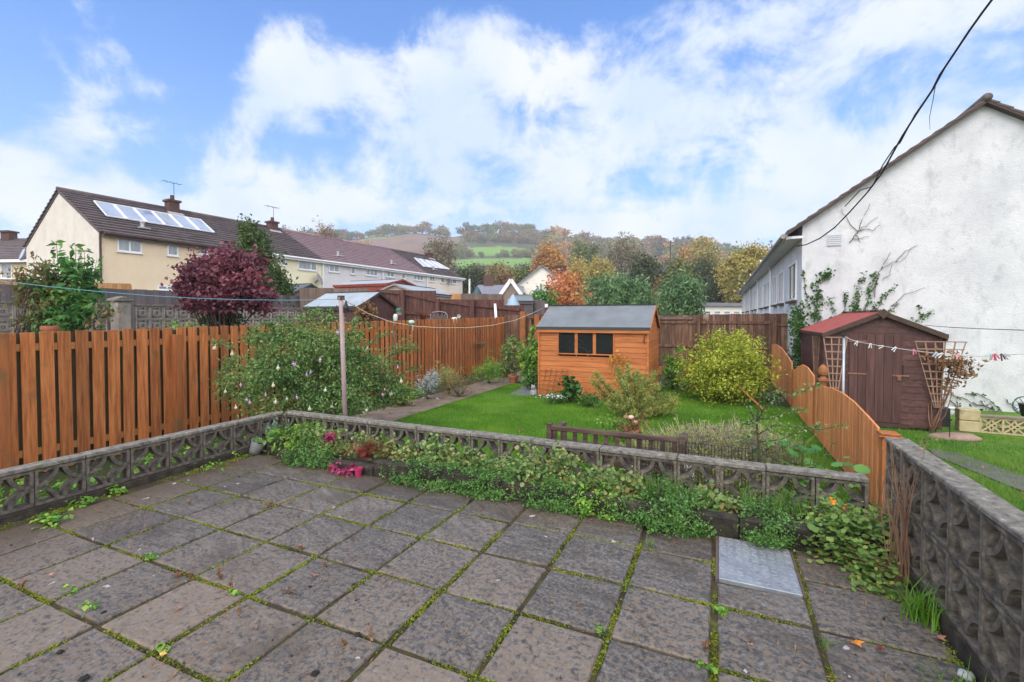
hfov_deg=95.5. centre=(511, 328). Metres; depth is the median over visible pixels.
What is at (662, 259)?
hill tree
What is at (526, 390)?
grey slabs
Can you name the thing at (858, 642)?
fallen leaf
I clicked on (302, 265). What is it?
window
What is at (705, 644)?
fallen leaf
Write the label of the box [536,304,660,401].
garden shed
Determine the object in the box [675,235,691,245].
hill tree
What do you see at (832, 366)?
fan trellis
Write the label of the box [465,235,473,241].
hill tree
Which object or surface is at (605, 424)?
flowering plant
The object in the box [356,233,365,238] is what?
hill tree
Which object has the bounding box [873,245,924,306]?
bare climber
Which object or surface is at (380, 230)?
hill tree
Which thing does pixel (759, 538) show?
creeping plant
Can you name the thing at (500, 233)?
hill tree
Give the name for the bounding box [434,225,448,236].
hill tree
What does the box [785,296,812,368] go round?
ivy
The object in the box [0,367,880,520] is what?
garden ground
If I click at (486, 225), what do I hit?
hill tree
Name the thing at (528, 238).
hill tree
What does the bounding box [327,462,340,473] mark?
sedum
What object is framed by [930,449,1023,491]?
neighbour path
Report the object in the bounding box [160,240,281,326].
maroon tree
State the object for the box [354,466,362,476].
pink pot
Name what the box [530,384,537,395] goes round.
cat statue
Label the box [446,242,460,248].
hill tree
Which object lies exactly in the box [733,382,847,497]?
young tree
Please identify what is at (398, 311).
bird house
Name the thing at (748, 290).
terraced house
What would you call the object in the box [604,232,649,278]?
tree
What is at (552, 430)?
bench
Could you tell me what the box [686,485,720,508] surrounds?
grass tuft
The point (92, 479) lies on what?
verge weed
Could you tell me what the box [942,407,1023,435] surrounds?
garden wall
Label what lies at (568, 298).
red tree
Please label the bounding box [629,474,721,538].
creeping plant
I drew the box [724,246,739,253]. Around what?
hill tree
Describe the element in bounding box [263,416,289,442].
blue succulent
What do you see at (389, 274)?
window
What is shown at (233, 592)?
patio weed
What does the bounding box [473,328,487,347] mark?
hanging basket
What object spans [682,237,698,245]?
hill tree
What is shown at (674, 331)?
back fence
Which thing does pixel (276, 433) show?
weed
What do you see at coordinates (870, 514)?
variegated ground plant
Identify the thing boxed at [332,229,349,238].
hill tree
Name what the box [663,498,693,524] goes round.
grass tuft
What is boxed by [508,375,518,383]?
terracotta pot
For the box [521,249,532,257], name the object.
hill tree
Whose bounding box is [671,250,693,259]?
hill tree
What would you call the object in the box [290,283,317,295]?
garden shed
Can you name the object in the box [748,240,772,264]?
tree
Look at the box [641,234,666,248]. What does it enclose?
hill tree
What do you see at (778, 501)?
grass tuft
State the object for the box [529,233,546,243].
hill tree
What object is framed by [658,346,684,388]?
border shrub
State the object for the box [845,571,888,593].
patio weed
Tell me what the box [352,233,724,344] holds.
hills
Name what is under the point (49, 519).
patio weed
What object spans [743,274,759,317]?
terraced house
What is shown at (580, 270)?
tree
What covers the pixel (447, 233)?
hill tree
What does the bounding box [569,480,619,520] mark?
weed
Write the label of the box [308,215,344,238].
tree
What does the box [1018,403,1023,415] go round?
black pot
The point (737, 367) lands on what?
yellow shrub
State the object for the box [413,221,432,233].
hill tree
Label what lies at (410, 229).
hill tree
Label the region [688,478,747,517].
geranium
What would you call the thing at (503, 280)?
tree
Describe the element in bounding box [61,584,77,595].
patio weed
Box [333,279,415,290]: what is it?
summer house
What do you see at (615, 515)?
creeping plant
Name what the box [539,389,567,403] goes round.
white flowers
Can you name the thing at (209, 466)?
patio weed
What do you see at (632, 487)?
geranium
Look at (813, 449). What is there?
broad leaved plant
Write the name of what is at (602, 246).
hill tree
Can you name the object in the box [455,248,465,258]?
hill tree
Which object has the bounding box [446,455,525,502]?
creeping plant
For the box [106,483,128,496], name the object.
patio weed
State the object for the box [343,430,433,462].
geranium
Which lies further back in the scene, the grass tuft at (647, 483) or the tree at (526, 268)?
the tree at (526, 268)
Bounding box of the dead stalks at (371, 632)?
[366,622,373,641]
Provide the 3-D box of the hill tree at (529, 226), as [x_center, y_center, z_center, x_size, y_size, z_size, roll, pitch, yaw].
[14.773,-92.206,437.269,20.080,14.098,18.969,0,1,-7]
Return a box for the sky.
[0,0,1023,249]
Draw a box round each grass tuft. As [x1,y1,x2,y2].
[619,578,640,593]
[635,472,663,495]
[660,469,699,498]
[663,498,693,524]
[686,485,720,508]
[710,602,742,617]
[726,478,769,508]
[755,483,802,514]
[774,485,825,518]
[808,632,845,654]
[861,563,956,632]
[889,642,994,681]
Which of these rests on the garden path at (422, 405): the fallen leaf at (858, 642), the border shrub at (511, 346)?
the border shrub at (511, 346)
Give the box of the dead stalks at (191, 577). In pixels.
[185,570,194,580]
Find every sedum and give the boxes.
[322,431,336,442]
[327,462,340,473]
[337,467,347,475]
[343,462,355,476]
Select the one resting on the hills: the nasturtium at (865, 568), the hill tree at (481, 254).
the hill tree at (481, 254)
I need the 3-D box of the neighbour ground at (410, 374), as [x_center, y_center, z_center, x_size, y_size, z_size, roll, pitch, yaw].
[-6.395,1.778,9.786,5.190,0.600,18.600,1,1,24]
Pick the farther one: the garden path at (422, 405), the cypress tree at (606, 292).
the cypress tree at (606, 292)
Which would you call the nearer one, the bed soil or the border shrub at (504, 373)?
the bed soil
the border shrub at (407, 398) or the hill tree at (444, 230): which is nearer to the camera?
the border shrub at (407, 398)
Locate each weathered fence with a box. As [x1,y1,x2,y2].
[299,288,368,322]
[461,294,503,299]
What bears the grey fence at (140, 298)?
on the neighbour upper ground
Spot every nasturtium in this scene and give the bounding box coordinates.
[786,476,901,572]
[834,539,909,591]
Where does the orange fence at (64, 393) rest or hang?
on the garden ground at (106, 468)
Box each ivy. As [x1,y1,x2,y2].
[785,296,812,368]
[801,270,814,308]
[809,268,835,323]
[824,271,880,313]
[875,283,934,322]
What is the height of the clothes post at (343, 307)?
2.052 m
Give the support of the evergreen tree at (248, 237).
on the neighbour upper ground
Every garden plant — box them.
[156,316,205,329]
[557,375,583,402]
[573,388,600,406]
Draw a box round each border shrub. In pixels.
[191,308,247,326]
[352,299,379,320]
[387,384,423,406]
[432,360,466,393]
[439,369,480,399]
[468,346,506,383]
[492,358,517,377]
[498,333,529,374]
[515,342,537,378]
[520,368,537,388]
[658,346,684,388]
[665,365,698,393]
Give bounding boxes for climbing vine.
[525,325,537,354]
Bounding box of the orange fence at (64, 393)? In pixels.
[0,317,504,483]
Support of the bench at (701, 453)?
on the paving by bench
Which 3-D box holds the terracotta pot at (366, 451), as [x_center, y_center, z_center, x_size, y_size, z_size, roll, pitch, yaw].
[-1.504,1.206,4.700,0.883,0.263,0.454,1,1,24]
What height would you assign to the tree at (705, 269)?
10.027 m
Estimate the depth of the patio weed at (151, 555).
2.89 m
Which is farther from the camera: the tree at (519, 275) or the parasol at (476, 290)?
the tree at (519, 275)
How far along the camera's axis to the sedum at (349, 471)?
4.42 m
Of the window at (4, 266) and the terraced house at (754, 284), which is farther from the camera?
the window at (4, 266)
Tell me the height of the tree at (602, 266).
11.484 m
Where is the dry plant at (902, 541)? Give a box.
[835,436,940,585]
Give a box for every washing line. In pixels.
[1,281,331,300]
[345,300,531,327]
[845,336,1023,356]
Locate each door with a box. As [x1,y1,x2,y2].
[370,316,383,352]
[848,334,908,422]
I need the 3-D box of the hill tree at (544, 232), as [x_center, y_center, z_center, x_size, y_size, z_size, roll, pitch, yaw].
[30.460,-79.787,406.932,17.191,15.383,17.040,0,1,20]
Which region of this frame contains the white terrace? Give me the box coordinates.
[759,93,1023,411]
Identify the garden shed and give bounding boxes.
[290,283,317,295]
[303,291,399,358]
[380,283,451,298]
[515,294,533,314]
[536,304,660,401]
[799,309,948,430]
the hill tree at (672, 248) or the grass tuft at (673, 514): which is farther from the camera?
the hill tree at (672, 248)
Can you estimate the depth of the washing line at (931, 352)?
4.95 m
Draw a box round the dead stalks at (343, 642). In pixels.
[339,637,348,645]
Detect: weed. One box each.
[0,478,95,507]
[29,508,73,529]
[56,469,135,490]
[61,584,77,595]
[65,496,97,510]
[75,596,99,617]
[94,454,175,483]
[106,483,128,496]
[142,552,158,559]
[144,447,207,466]
[154,642,172,652]
[181,436,244,456]
[186,457,230,473]
[228,588,240,595]
[263,418,324,459]
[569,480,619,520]
[594,624,608,642]
[696,659,717,673]
[713,606,726,615]
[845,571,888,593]
[871,585,903,601]
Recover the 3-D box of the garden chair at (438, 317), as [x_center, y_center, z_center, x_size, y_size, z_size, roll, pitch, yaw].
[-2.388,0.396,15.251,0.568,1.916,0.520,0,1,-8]
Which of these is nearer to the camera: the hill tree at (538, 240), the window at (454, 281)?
the window at (454, 281)
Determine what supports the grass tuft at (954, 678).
on the patio at (531, 650)
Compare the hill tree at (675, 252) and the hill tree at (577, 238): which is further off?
the hill tree at (577, 238)
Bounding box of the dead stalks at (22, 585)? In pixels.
[16,578,28,590]
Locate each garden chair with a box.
[430,311,447,331]
[1012,396,1023,424]
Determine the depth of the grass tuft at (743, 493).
3.48 m
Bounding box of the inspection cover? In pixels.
[715,536,806,600]
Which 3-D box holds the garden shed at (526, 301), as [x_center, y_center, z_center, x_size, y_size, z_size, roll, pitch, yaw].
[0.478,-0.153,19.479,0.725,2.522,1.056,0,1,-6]
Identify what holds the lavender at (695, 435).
on the lawn at (554, 409)
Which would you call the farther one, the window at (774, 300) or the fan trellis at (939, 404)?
the window at (774, 300)
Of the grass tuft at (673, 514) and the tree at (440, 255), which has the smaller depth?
the grass tuft at (673, 514)
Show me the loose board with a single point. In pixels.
(756, 402)
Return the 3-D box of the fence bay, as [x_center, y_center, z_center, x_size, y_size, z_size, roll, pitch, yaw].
[0.681,0.412,16.206,0.825,2.000,0.140,1,1,24]
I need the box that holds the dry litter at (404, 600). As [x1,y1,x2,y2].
[6,463,958,681]
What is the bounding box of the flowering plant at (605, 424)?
[591,404,640,443]
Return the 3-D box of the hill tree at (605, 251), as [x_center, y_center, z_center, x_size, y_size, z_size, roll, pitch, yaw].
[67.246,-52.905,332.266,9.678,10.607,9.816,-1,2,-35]
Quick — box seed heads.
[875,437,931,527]
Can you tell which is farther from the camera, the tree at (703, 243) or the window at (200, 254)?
the tree at (703, 243)
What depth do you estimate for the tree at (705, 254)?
83.88 m
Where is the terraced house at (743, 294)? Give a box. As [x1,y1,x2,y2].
[737,292,745,313]
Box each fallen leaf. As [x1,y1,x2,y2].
[701,639,710,649]
[848,640,864,646]
[932,635,945,640]
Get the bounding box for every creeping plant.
[281,436,337,470]
[379,453,471,494]
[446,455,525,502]
[456,468,504,501]
[518,472,588,515]
[584,490,643,524]
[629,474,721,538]
[734,488,802,551]
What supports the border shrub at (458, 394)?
on the garden path at (422, 405)
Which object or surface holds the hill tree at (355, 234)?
on the hills
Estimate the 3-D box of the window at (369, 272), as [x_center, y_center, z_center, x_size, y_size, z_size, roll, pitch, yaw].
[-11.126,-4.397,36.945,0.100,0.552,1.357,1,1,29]
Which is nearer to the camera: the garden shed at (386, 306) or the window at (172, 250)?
the garden shed at (386, 306)
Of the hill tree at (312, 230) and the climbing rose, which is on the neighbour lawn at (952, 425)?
the climbing rose
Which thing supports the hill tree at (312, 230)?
on the hills
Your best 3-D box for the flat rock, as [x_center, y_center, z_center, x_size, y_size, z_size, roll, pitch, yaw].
[7.130,1.759,7.526,0.736,0.139,0.374,1,1,24]
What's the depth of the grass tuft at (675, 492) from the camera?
3.65 m
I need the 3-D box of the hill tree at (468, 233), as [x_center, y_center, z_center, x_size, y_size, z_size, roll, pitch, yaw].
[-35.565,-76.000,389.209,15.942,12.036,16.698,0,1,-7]
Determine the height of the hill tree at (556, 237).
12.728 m
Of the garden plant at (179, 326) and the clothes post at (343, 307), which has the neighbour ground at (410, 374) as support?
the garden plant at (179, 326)
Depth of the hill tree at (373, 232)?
415.95 m
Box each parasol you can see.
[472,286,481,293]
[506,294,519,304]
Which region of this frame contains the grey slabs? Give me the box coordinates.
[510,386,537,395]
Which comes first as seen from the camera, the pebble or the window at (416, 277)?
the pebble
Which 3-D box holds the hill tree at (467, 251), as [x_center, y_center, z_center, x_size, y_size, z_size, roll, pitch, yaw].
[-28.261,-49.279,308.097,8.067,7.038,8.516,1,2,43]
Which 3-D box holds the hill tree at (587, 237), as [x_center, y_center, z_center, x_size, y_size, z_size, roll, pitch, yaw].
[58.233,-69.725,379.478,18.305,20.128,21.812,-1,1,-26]
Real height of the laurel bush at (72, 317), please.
3.182 m
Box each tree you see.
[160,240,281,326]
[224,213,298,306]
[305,227,316,233]
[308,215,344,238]
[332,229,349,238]
[337,231,350,238]
[343,235,352,240]
[352,231,360,238]
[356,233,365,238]
[369,229,379,236]
[375,224,386,236]
[381,224,393,235]
[389,223,403,234]
[399,225,408,232]
[405,225,415,232]
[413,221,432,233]
[422,229,458,272]
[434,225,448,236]
[443,231,450,237]
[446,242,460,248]
[452,257,479,293]
[455,221,470,234]
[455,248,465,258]
[461,230,478,237]
[463,261,489,289]
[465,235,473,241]
[465,248,474,256]
[469,224,481,232]
[472,233,480,242]
[477,235,488,242]
[478,251,484,257]
[479,223,487,232]
[483,223,492,232]
[483,258,513,284]
[486,222,500,232]
[490,233,500,241]
[493,220,507,230]
[494,268,517,284]
[496,229,508,241]
[499,220,511,232]
[500,232,513,242]
[503,235,514,242]
[507,229,516,238]
[508,223,518,230]
[508,264,531,283]
[514,235,523,243]
[516,224,524,232]
[520,222,536,229]
[520,263,532,274]
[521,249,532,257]
[522,234,531,243]
[527,233,568,274]
[527,260,600,305]
[529,230,541,235]
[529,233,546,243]
[537,239,552,250]
[539,229,554,240]
[546,225,571,241]
[547,232,563,242]
[551,239,576,256]
[566,235,602,302]
[566,252,593,304]
[567,235,585,246]
[573,230,597,246]
[581,269,626,304]
[582,251,617,295]
[587,240,607,257]
[601,248,612,258]
[602,238,618,247]
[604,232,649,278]
[608,270,633,303]
[621,269,660,315]
[624,233,641,244]
[624,251,666,295]
[635,245,651,253]
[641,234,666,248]
[642,250,658,257]
[649,241,664,256]
[651,266,713,327]
[651,274,666,315]
[652,254,699,289]
[652,255,668,269]
[661,244,688,255]
[661,255,669,268]
[663,250,674,260]
[671,237,692,265]
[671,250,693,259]
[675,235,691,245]
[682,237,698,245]
[684,258,722,294]
[687,230,724,266]
[694,247,725,270]
[701,278,731,302]
[711,238,770,302]
[719,242,730,250]
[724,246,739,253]
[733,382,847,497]
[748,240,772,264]
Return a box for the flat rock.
[924,432,982,441]
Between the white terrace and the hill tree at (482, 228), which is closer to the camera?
the white terrace
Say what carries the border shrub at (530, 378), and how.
on the garden ground at (106, 468)
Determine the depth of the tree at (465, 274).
59.29 m
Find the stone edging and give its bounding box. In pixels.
[275,449,889,563]
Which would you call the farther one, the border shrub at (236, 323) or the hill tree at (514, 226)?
the hill tree at (514, 226)
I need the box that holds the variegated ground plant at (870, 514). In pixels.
[734,471,884,522]
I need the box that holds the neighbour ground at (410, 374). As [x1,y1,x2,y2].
[41,362,484,471]
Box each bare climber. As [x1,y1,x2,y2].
[842,204,879,242]
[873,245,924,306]
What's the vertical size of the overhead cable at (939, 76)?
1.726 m
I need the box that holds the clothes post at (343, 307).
[337,295,348,415]
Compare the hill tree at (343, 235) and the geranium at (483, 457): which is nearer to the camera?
the geranium at (483, 457)
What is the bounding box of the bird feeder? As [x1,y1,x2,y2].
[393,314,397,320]
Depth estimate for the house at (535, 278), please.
46.90 m
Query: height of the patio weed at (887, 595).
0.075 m
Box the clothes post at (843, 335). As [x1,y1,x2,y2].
[840,333,848,392]
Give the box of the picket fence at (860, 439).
[771,344,903,516]
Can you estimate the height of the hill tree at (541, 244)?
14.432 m
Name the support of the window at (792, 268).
in the white terrace
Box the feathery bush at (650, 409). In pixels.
[589,363,681,421]
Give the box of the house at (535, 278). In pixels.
[516,265,566,299]
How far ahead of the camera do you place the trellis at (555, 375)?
10.36 m
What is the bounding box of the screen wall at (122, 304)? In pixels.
[0,296,302,332]
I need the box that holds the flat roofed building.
[700,303,741,331]
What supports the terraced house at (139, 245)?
on the hills
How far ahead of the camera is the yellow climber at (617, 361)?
9.72 m
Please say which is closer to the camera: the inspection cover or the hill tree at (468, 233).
the inspection cover
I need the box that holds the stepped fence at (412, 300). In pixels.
[376,290,523,363]
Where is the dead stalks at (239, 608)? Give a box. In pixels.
[236,601,242,617]
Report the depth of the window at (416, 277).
41.88 m
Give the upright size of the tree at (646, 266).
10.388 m
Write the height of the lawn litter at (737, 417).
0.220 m
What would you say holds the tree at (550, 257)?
on the hills
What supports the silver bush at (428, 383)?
on the garden ground at (106, 468)
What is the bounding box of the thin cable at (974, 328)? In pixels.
[925,325,1023,330]
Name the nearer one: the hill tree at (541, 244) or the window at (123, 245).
the window at (123, 245)
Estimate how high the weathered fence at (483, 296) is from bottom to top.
2.896 m
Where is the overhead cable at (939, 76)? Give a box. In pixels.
[796,0,992,246]
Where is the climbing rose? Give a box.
[920,345,988,432]
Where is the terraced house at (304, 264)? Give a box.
[191,205,325,287]
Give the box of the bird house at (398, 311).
[395,308,402,314]
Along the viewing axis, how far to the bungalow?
44.38 m
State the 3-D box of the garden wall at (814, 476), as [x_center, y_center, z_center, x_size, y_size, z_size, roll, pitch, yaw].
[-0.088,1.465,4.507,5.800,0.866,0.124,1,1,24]
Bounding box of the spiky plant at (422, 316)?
[409,309,430,320]
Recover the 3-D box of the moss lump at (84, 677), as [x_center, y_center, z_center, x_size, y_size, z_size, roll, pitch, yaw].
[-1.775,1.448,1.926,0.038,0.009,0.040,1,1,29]
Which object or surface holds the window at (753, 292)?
in the terraced house at (754, 284)
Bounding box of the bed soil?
[258,435,881,533]
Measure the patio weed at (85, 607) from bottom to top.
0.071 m
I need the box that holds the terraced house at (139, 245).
[22,180,233,290]
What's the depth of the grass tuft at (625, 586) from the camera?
2.57 m
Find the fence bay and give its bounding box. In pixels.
[520,311,542,368]
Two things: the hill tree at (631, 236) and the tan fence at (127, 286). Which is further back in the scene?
the hill tree at (631, 236)
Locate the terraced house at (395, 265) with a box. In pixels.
[343,240,429,286]
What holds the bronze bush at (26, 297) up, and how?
on the neighbour ground at (410, 374)
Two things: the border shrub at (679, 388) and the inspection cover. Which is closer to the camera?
the inspection cover
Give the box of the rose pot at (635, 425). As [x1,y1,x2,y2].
[601,412,657,442]
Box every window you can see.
[0,263,12,278]
[116,238,142,254]
[158,285,171,290]
[166,244,179,256]
[199,248,208,255]
[298,260,317,271]
[328,264,339,272]
[350,267,355,274]
[365,269,378,276]
[387,271,394,277]
[414,275,422,280]
[449,279,456,284]
[750,292,753,310]
[753,290,755,310]
[758,286,762,309]
[762,282,766,308]
[766,281,768,307]
[771,275,777,306]
[776,270,783,305]
[785,260,796,303]
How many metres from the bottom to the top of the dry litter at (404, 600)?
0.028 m
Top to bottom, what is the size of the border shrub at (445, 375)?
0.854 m
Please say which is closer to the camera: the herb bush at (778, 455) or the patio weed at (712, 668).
the patio weed at (712, 668)
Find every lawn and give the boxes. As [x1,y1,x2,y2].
[359,379,868,515]
[880,409,1023,511]
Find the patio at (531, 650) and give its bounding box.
[0,455,965,681]
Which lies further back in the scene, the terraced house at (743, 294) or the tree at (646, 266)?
the tree at (646, 266)
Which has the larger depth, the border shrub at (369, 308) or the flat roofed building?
the flat roofed building
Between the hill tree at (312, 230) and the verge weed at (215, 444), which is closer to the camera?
the verge weed at (215, 444)
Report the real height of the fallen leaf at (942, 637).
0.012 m
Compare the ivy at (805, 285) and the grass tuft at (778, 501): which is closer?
the grass tuft at (778, 501)
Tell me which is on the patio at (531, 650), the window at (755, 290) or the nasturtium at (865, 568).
the nasturtium at (865, 568)
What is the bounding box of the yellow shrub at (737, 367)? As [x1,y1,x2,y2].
[673,325,791,407]
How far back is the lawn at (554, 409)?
8.38 m
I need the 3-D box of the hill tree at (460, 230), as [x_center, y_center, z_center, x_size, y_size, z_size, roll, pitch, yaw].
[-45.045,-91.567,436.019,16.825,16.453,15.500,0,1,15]
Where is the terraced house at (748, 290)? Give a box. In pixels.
[739,283,751,313]
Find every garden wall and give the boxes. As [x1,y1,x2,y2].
[0,411,283,525]
[285,410,868,514]
[885,437,1023,681]
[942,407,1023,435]
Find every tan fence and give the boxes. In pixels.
[0,279,131,289]
[450,294,460,298]
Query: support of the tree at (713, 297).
on the hills
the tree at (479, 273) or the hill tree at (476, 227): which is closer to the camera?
the tree at (479, 273)
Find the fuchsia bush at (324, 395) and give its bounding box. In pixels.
[206,305,424,427]
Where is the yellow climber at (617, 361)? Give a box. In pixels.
[608,350,628,384]
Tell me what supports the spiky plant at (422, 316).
on the neighbour ground at (410, 374)
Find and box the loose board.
[739,386,765,410]
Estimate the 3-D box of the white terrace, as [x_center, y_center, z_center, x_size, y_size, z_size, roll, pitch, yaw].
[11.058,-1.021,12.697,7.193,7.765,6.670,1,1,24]
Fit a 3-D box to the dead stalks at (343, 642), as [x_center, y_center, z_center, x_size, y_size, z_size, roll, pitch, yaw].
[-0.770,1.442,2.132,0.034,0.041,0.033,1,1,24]
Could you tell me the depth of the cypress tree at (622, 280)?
30.51 m
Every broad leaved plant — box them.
[751,430,849,504]
[771,459,869,508]
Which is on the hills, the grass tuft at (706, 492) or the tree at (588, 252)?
the tree at (588, 252)
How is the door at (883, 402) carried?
in the garden shed at (885, 387)
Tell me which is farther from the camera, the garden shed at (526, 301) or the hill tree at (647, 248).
the hill tree at (647, 248)
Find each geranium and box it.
[286,419,356,459]
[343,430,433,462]
[406,432,481,468]
[455,452,533,477]
[496,439,594,494]
[572,458,652,518]
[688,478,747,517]
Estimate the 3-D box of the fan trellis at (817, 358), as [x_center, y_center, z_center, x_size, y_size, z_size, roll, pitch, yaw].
[5.957,0.730,9.118,0.026,1.160,0.724,1,1,24]
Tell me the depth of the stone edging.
3.50 m
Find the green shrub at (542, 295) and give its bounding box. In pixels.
[524,283,564,307]
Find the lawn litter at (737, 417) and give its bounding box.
[402,401,1023,493]
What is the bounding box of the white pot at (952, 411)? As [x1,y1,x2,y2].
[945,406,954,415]
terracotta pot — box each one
[40,326,59,332]
[343,435,398,458]
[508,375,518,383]
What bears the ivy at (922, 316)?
attached to the white terrace
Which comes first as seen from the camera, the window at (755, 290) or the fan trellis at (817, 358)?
the fan trellis at (817, 358)
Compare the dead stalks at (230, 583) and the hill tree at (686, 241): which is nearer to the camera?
the dead stalks at (230, 583)
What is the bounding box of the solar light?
[408,320,414,328]
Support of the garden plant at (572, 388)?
on the lawn at (554, 409)
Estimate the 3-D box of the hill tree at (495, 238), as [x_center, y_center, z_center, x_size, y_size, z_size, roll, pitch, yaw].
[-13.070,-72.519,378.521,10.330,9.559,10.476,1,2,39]
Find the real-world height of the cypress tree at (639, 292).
5.060 m
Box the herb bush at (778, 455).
[691,416,839,499]
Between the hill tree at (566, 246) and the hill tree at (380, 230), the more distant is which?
the hill tree at (380, 230)
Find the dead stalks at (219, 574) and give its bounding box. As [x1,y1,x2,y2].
[216,566,223,578]
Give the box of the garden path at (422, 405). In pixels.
[315,371,523,433]
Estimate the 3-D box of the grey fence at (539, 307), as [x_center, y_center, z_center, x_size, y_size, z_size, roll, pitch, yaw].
[1.000,-0.080,19.304,1.000,2.284,0.139,1,2,33]
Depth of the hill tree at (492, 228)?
434.65 m
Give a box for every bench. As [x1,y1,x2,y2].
[546,421,687,487]
[633,437,752,498]
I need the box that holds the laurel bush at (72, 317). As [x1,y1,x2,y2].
[19,240,113,332]
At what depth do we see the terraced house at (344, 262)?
35.51 m
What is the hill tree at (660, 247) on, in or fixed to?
on the hills
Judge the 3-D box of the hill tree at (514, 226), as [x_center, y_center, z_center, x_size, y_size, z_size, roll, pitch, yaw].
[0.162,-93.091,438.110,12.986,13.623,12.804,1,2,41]
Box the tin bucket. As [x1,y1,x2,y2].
[249,436,267,454]
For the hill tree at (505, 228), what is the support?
on the hills
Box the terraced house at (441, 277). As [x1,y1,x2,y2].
[390,248,465,293]
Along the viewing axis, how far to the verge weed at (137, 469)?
4.77 m
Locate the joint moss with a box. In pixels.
[0,453,973,681]
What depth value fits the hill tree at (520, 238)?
368.89 m
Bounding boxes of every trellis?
[539,369,567,394]
[812,335,820,385]
[823,337,847,389]
[915,341,966,407]
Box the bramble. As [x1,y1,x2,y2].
[950,392,1019,411]
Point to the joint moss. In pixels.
(714, 659)
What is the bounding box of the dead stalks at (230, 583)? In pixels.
[228,577,235,588]
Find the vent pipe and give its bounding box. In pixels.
[494,304,496,316]
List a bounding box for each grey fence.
[0,284,299,332]
[533,300,547,314]
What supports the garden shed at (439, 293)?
on the neighbour upper ground
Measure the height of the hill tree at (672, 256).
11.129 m
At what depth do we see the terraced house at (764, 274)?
19.04 m
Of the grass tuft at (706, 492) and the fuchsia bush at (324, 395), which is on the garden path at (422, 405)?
the fuchsia bush at (324, 395)
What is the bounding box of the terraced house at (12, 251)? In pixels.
[0,230,26,279]
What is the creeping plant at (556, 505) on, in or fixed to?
on the bed soil
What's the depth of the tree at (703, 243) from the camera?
118.50 m
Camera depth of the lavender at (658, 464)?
5.03 m
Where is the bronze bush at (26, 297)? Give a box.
[0,251,119,332]
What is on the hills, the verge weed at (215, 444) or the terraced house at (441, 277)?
the terraced house at (441, 277)
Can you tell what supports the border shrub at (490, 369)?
on the garden path at (422, 405)
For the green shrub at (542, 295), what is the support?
on the hills
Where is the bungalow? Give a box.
[478,275,523,304]
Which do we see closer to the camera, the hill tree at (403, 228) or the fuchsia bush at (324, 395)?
the fuchsia bush at (324, 395)
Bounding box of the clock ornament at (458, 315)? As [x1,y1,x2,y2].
[457,314,460,366]
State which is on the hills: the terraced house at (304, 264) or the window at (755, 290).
the terraced house at (304, 264)
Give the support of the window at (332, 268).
in the terraced house at (344, 262)
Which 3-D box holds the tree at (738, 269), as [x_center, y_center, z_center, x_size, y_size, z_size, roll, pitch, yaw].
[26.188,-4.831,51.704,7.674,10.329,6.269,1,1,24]
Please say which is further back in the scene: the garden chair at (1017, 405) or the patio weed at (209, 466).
the garden chair at (1017, 405)
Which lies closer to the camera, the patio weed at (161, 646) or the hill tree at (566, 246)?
the patio weed at (161, 646)
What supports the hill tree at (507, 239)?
on the hills
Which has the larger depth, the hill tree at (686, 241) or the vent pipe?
the hill tree at (686, 241)
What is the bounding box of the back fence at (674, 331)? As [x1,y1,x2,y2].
[504,313,787,379]
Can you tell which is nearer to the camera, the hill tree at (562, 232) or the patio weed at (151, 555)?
the patio weed at (151, 555)
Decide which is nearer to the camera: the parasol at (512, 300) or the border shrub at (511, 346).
the border shrub at (511, 346)
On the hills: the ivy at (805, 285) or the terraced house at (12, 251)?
the terraced house at (12, 251)
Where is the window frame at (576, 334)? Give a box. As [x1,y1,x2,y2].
[557,332,614,355]
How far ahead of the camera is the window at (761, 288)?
21.46 m
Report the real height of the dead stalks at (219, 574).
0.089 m
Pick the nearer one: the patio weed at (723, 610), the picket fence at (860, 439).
the patio weed at (723, 610)
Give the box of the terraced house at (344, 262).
[281,228,390,287]
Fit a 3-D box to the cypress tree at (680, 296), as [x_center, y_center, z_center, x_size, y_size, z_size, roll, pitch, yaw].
[9.806,-1.272,26.999,3.556,4.941,3.415,1,1,24]
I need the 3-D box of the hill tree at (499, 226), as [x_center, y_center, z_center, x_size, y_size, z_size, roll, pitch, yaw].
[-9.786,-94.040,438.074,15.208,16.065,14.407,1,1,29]
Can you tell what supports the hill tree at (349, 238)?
on the hills
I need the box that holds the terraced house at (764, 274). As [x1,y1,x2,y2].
[749,260,772,354]
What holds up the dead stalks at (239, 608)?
on the patio at (531, 650)
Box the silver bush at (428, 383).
[414,368,440,398]
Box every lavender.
[615,424,753,490]
[620,412,809,497]
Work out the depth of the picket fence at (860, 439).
5.70 m
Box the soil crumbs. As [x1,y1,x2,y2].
[18,476,894,678]
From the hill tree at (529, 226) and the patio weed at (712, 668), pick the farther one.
the hill tree at (529, 226)
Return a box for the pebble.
[957,668,975,681]

